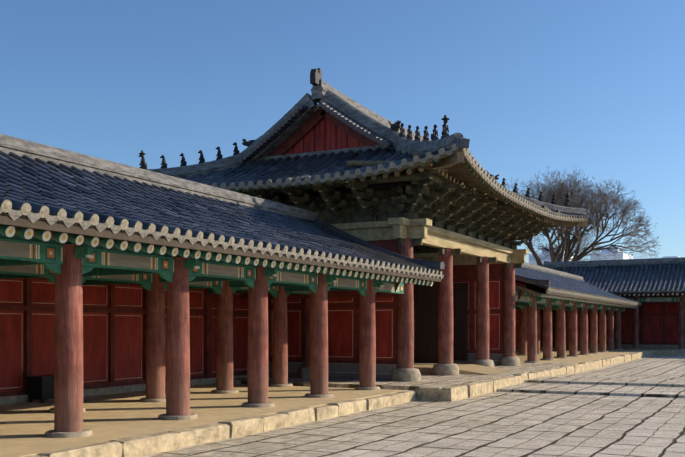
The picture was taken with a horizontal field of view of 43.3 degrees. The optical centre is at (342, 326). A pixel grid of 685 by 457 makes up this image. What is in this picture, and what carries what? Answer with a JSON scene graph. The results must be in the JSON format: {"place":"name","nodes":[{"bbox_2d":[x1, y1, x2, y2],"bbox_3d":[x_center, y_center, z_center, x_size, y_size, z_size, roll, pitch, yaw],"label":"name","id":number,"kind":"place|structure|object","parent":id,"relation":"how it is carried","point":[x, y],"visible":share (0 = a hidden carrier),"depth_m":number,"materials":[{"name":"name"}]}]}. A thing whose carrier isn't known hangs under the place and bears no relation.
{"place":"outdoors","nodes":[
{"label":"outdoors","id":0,"kind":"place"},
{"bbox_2d":[9,229,431,291],"bbox_3d":[-4.565,-1.065,13.503,3.736,0.227,23.620,0,0,27],"label":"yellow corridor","id":1,"kind":"object","parent":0,"point":[79,240],"visible":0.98,"depth_m":14.11,"materials":[{"name":"yellow paint"}]},
{"bbox_2d":[0,150,444,274],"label":"tiled roof","id":2,"kind":"structure","parent":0,"point":[36,184],"depth_m":15.78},
{"bbox_2d":[0,0,684,262],"label":"sky","id":3,"kind":"structure","parent":0,"point":[596,87],"materials":[{"name":"blue"}]},
{"bbox_2d":[145,79,586,215],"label":"gate ridge","id":4,"kind":"structure","parent":0,"point":[362,115],"depth_m":26.22,"materials":[{"name":"paint"}]},
{"bbox_2d":[139,68,569,206],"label":"roof figurines","id":5,"kind":"object","parent":4,"relation":"on","point":[315,75],"visible":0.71,"depth_m":26.09},
{"bbox_2d":[266,107,503,363],"bbox_3d":[1.457,-2.595,30.319,6.000,8.268,10.624,0,0,27],"label":"gate frame","id":6,"kind":"object","parent":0,"point":[460,272],"visible":0.17,"depth_m":26.23,"materials":[{"name":"red wood"}]},
{"bbox_2d":[413,281,467,362],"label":"gate door","id":7,"kind":"structure","parent":6,"relation":"attached to","point":[423,328],"depth_m":31.36,"materials":[{"name":"wood"}]},
{"bbox_2d":[250,118,519,381],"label":"gate","id":8,"kind":"structure","parent":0,"point":[346,371],"depth_m":25.21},
{"bbox_2d":[179,102,593,219],"bbox_3d":[1.457,-5.377,30.319,11.515,2.876,16.009,0,0,27],"label":"gate tile","id":9,"kind":"object","parent":8,"relation":"attached to","point":[311,166],"visible":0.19,"depth_m":25.12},
{"bbox_2d":[226,148,560,225],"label":"rafter ends","id":10,"kind":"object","parent":8,"relation":"attached to","point":[389,182],"depth_m":29.33,"materials":[{"name":"green wood"}]},
{"bbox_2d":[204,144,587,219],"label":"roof edge tiles","id":11,"kind":"object","parent":8,"relation":"attached to","point":[416,158],"visible":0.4,"depth_m":23.50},
{"bbox_2d":[218,149,588,226],"bbox_3d":[1.439,-4.113,30.378,11.254,0.594,15.748,0,0,27],"label":"roof eave","id":12,"kind":"object","parent":8,"relation":"attached to","point":[353,176],"visible":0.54,"depth_m":23.19,"materials":[{"name":"grey tile"}]},
{"bbox_2d":[270,117,500,359],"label":"gate panel","id":13,"kind":"structure","parent":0,"point":[340,333],"depth_m":25.84,"materials":[{"name":"red wood"}]},
{"bbox_2d":[287,281,499,357],"bbox_3d":[1.457,-0.441,30.319,5.240,2.660,10.566,0,0,27],"label":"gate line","id":14,"kind":"object","parent":13,"relation":"attached to","point":[383,301],"visible":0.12,"depth_m":33.80,"materials":[{"name":"red wood"}]},
{"bbox_2d":[234,161,552,264],"bbox_3d":[1.457,-3.362,30.319,9.603,1.822,14.007,0,0,27],"label":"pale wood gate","id":15,"kind":"object","parent":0,"point":[429,234],"visible":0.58,"depth_m":25.88,"materials":[{"name":"beige wood"}]},
{"bbox_2d":[238,170,552,267],"bbox_3d":[1.686,-3.178,30.203,8.913,1.855,13.925,0,0,27],"label":"gate bracket","id":16,"kind":"object","parent":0,"point":[371,212],"visible":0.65,"depth_m":25.01,"materials":[{"name":"wood"}]},
{"bbox_2d":[236,159,567,226],"bbox_3d":[1.691,-4.004,30.201,10.172,0.404,15.120,0,0,27],"label":"roof eave","id":17,"kind":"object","parent":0,"point":[409,168],"depth_m":23.39,"materials":[{"name":"wood"}]},
{"bbox_2d":[224,148,588,238],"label":"eave rafters","id":18,"kind":"object","parent":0,"point":[453,165],"visible":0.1,"depth_m":23.74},
{"bbox_2d":[304,238,514,367],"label":"gate column","id":19,"kind":"structure","parent":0,"point":[405,329],"depth_m":27.05,"materials":[{"name":"red wood"}]},
{"bbox_2d":[142,355,684,456],"bbox_3d":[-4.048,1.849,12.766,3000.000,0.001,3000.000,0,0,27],"label":"courtyard ground","id":20,"kind":"structure","parent":0,"point":[507,424],"depth_m":15.34,"materials":[{"name":"stone"}]},
{"bbox_2d":[0,349,647,456],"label":"earth platform","id":21,"kind":"structure","parent":20,"relation":"on","point":[25,427],"depth_m":16.30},
{"bbox_2d":[27,375,53,402],"bbox_3d":[-6.369,1.329,18.419,0.440,0.540,0.540,0,0,27],"label":"equipment box","id":22,"kind":"object","parent":21,"relation":"on","point":[41,388],"visible":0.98,"depth_m":18.21,"materials":[{"name":"black metal"}]},
{"bbox_2d":[0,375,379,437],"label":"column bases","id":23,"kind":"object","parent":21,"relation":"on","point":[4,400],"visible":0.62,"depth_m":19.40,"materials":[{"name":"grey stone"}]},
{"bbox_2d":[0,278,399,396],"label":"panel trim","id":24,"kind":"structure","parent":21,"relation":"on","point":[28,308],"depth_m":21.11,"materials":[{"name":"red wood"}]},
{"bbox_2d":[0,278,247,391],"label":"wall panels","id":25,"kind":"object","parent":24,"relation":"attached to","point":[96,347],"depth_m":20.43,"materials":[{"name":"red wood"}]},
{"bbox_2d":[0,280,247,388],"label":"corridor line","id":26,"kind":"object","parent":24,"relation":"attached to","point":[115,315],"visible":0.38,"depth_m":21.30,"materials":[{"name":"red wood"}]},
{"bbox_2d":[0,134,319,220],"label":"roof ridge","id":27,"kind":"structure","parent":24,"relation":"on","point":[31,149],"depth_m":17.84,"materials":[{"name":"paint"}]},
{"bbox_2d":[0,241,394,294],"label":"panels","id":28,"kind":"object","parent":24,"relation":"attached to","point":[14,249],"visible":0.42,"depth_m":15.28,"materials":[{"name":"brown wood"}]},
{"bbox_2d":[0,224,422,283],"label":"rafter ends","id":29,"kind":"object","parent":24,"relation":"attached to","point":[17,229],"visible":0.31,"depth_m":11.81,"materials":[{"name":"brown wood"}]},
{"bbox_2d":[0,225,431,297],"bbox_3d":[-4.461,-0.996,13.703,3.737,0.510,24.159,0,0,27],"label":"painted beams","id":30,"kind":"structure","parent":24,"relation":"attached to","point":[81,253],"depth_m":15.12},
{"bbox_2d":[5,226,432,291],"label":"rafters","id":31,"kind":"object","parent":24,"relation":"attached to","point":[111,246],"visible":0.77,"depth_m":14.06,"materials":[{"name":"wood"}]},
{"bbox_2d":[0,212,440,281],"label":"corridor soffit","id":32,"kind":"structure","parent":24,"relation":"attached to","point":[43,224],"depth_m":12.97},
{"bbox_2d":[0,199,441,276],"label":"eave end tiles","id":33,"kind":"object","parent":24,"relation":"attached to","point":[25,208],"visible":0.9,"depth_m":12.99,"materials":[{"name":"tile"}]},
{"bbox_2d":[0,207,443,279],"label":"roof eave","id":34,"kind":"object","parent":24,"relation":"attached to","point":[33,217],"visible":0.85,"depth_m":13.27,"materials":[{"name":"tile"}]},
{"bbox_2d":[54,244,375,431],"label":"columns","id":35,"kind":"structure","parent":21,"relation":"on","point":[68,386],"depth_m":17.25,"materials":[{"name":"brown wood"}]},
{"bbox_2d":[34,242,402,291],"bbox_3d":[-4.643,-1.121,14.473,2.730,0.340,22.604,0,0,27],"label":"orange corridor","id":36,"kind":"object","parent":35,"relation":"on","point":[93,260],"visible":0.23,"depth_m":15.45,"materials":[{"name":"orange paint"}]},
{"bbox_2d":[515,280,542,348],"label":"wooden frame","id":37,"kind":"object","parent":21,"relation":"on","point":[518,283],"visible":0.02,"depth_m":52.66,"materials":[{"name":"wood"}]},
{"bbox_2d":[515,309,540,346],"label":"wall panel","id":38,"kind":"object","parent":37,"relation":"attached to","point":[516,329],"depth_m":53.32,"materials":[{"name":"red wood"}]},
{"bbox_2d":[522,263,583,280],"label":"roof ridge","id":39,"kind":"structure","parent":37,"relation":"on","point":[545,269],"depth_m":50.30,"materials":[{"name":"paint"}]},
{"bbox_2d":[515,287,618,310],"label":"painted beams","id":40,"kind":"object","parent":37,"relation":"attached to","point":[521,304],"visible":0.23,"depth_m":42.49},
{"bbox_2d":[517,296,622,310],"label":"panels","id":41,"kind":"object","parent":37,"relation":"attached to","point":[523,298],"visible":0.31,"depth_m":39.19,"materials":[{"name":"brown wood"}]},
{"bbox_2d":[515,293,636,313],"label":"painted beams","id":42,"kind":"object","parent":37,"relation":"attached to","point":[540,298],"visible":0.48,"depth_m":41.50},
{"bbox_2d":[547,287,641,304],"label":"eave end tiles","id":43,"kind":"object","parent":37,"relation":"attached to","point":[591,295],"visible":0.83,"depth_m":41.65,"materials":[{"name":"tile"}]},
{"bbox_2d":[548,289,641,305],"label":"roof eave","id":44,"kind":"object","parent":37,"relation":"attached to","point":[623,302],"visible":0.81,"depth_m":41.48,"materials":[{"name":"tile"}]},
{"bbox_2d":[515,347,622,362],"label":"column base","id":45,"kind":"object","parent":21,"relation":"on","point":[578,355],"visible":0.31,"depth_m":46.27,"materials":[{"name":"grey stone"}]},
{"bbox_2d":[519,296,620,360],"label":"columns","id":46,"kind":"structure","parent":21,"relation":"on","point":[571,330],"depth_m":45.15,"materials":[{"name":"brown wood"}]},
{"bbox_2d":[25,350,654,456],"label":"platform kerb","id":47,"kind":"structure","parent":20,"relation":"on","point":[147,444],"depth_m":16.13,"materials":[{"name":"stone"}]},
{"bbox_2d":[233,362,575,398],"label":"gate terrace","id":48,"kind":"structure","parent":20,"relation":"on","point":[431,380],"depth_m":24.34,"materials":[{"name":"stone"}]},
{"bbox_2d":[414,363,511,374],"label":"floor","id":49,"kind":"structure","parent":48,"relation":"on","point":[424,368],"depth_m":28.43,"materials":[{"name":"beige stone"}]},
{"bbox_2d":[552,348,675,350],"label":"platform","id":50,"kind":"structure","parent":20,"relation":"on","point":[654,349],"depth_m":57.22,"materials":[{"name":"grey stone"}]},
{"bbox_2d":[552,296,684,348],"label":"hall column","id":51,"kind":"structure","parent":50,"relation":"on","point":[681,324],"depth_m":58.00,"materials":[{"name":"brown wood"}]},
{"bbox_2d":[552,344,684,349],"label":"stone base","id":52,"kind":"object","parent":50,"relation":"on","point":[676,347],"visible":0.31,"depth_m":60.32,"materials":[{"name":"grey stone"}]},
{"bbox_2d":[588,292,684,344],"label":"wall frame","id":53,"kind":"object","parent":50,"relation":"on","point":[641,314],"visible":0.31,"depth_m":60.65,"materials":[{"name":"brown wood"}]},
{"bbox_2d":[588,302,678,342],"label":"wall panels","id":54,"kind":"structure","parent":53,"relation":"attached to","point":[653,328],"depth_m":60.41,"materials":[{"name":"red wood"}]},
{"bbox_2d":[655,350,684,354],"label":"kerb","id":55,"kind":"structure","parent":20,"relation":"on","point":[669,352],"depth_m":55.64,"materials":[{"name":"stone"}]},
{"bbox_2d":[553,311,555,346],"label":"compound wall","id":56,"kind":"structure","parent":0,"point":[554,328],"depth_m":65.35,"materials":[{"name":"wood"}]},
{"bbox_2d":[516,296,635,310],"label":"rafter ends","id":57,"kind":"object","parent":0,"point":[570,299],"visible":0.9,"depth_m":38.15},
{"bbox_2d":[515,292,637,309],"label":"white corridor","id":58,"kind":"object","parent":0,"point":[579,301],"visible":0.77,"depth_m":41.48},
{"bbox_2d":[515,285,544,295],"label":"rafters","id":59,"kind":"object","parent":58,"relation":"on","point":[533,290],"visible":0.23,"depth_m":34.40,"materials":[{"name":"brown wood"}]},
{"bbox_2d":[515,267,640,302],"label":"tiled roof","id":60,"kind":"structure","parent":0,"point":[545,280],"depth_m":43.99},
{"bbox_2d":[516,280,640,306],"bbox_3d":[12.144,-2.136,46.263,3.900,1.710,26.000,0,0,27],"label":"roof eave","id":61,"kind":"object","parent":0,"point":[572,296],"depth_m":38.41,"materials":[{"name":"beige tile"}]},
{"bbox_2d":[505,166,659,265],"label":"tree","id":62,"kind":"object","parent":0,"point":[560,192],"depth_m":78.18,"materials":[{"name":"brown plant"}]},
{"bbox_2d":[497,374,684,397],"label":"stone pavement","id":63,"kind":"structure","parent":0,"point":[667,387],"depth_m":25.52,"materials":[{"name":"stone"}]},
{"bbox_2d":[529,247,678,264],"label":"distant blocks","id":64,"kind":"structure","parent":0,"point":[604,252],"depth_m":321.74,"materials":[{"name":"white concrete"}]},
{"bbox_2d":[542,262,684,291],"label":"tiled roof","id":65,"kind":"structure","parent":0,"point":[608,275],"depth_m":59.38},
{"bbox_2d":[543,257,684,267],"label":"roof ridge","id":66,"kind":"structure","parent":0,"point":[649,261],"depth_m":61.59,"materials":[{"name":"grey tile"}]},
{"bbox_2d":[577,265,682,292],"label":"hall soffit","id":67,"kind":"structure","parent":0,"point":[639,285],"depth_m":58.20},
{"bbox_2d":[605,289,682,292],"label":"hall endcap","id":68,"kind":"object","parent":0,"point":[662,290],"visible":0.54,"depth_m":56.62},
{"bbox_2d":[611,290,684,293],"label":"roof eave","id":69,"kind":"object","parent":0,"point":[649,291],"visible":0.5,"depth_m":56.51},
{"bbox_2d":[616,293,683,301],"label":"beam","id":70,"kind":"structure","parent":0,"point":[639,299],"depth_m":57.40,"materials":[{"name":"green wood"}]},
{"bbox_2d":[619,293,683,301],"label":"rafters","id":71,"kind":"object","parent":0,"point":[648,295],"depth_m":57.15,"materials":[{"name":"wood"}]},
{"bbox_2d":[649,298,667,301],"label":"beam","id":72,"kind":"structure","parent":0,"point":[657,299],"depth_m":57.51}
]}

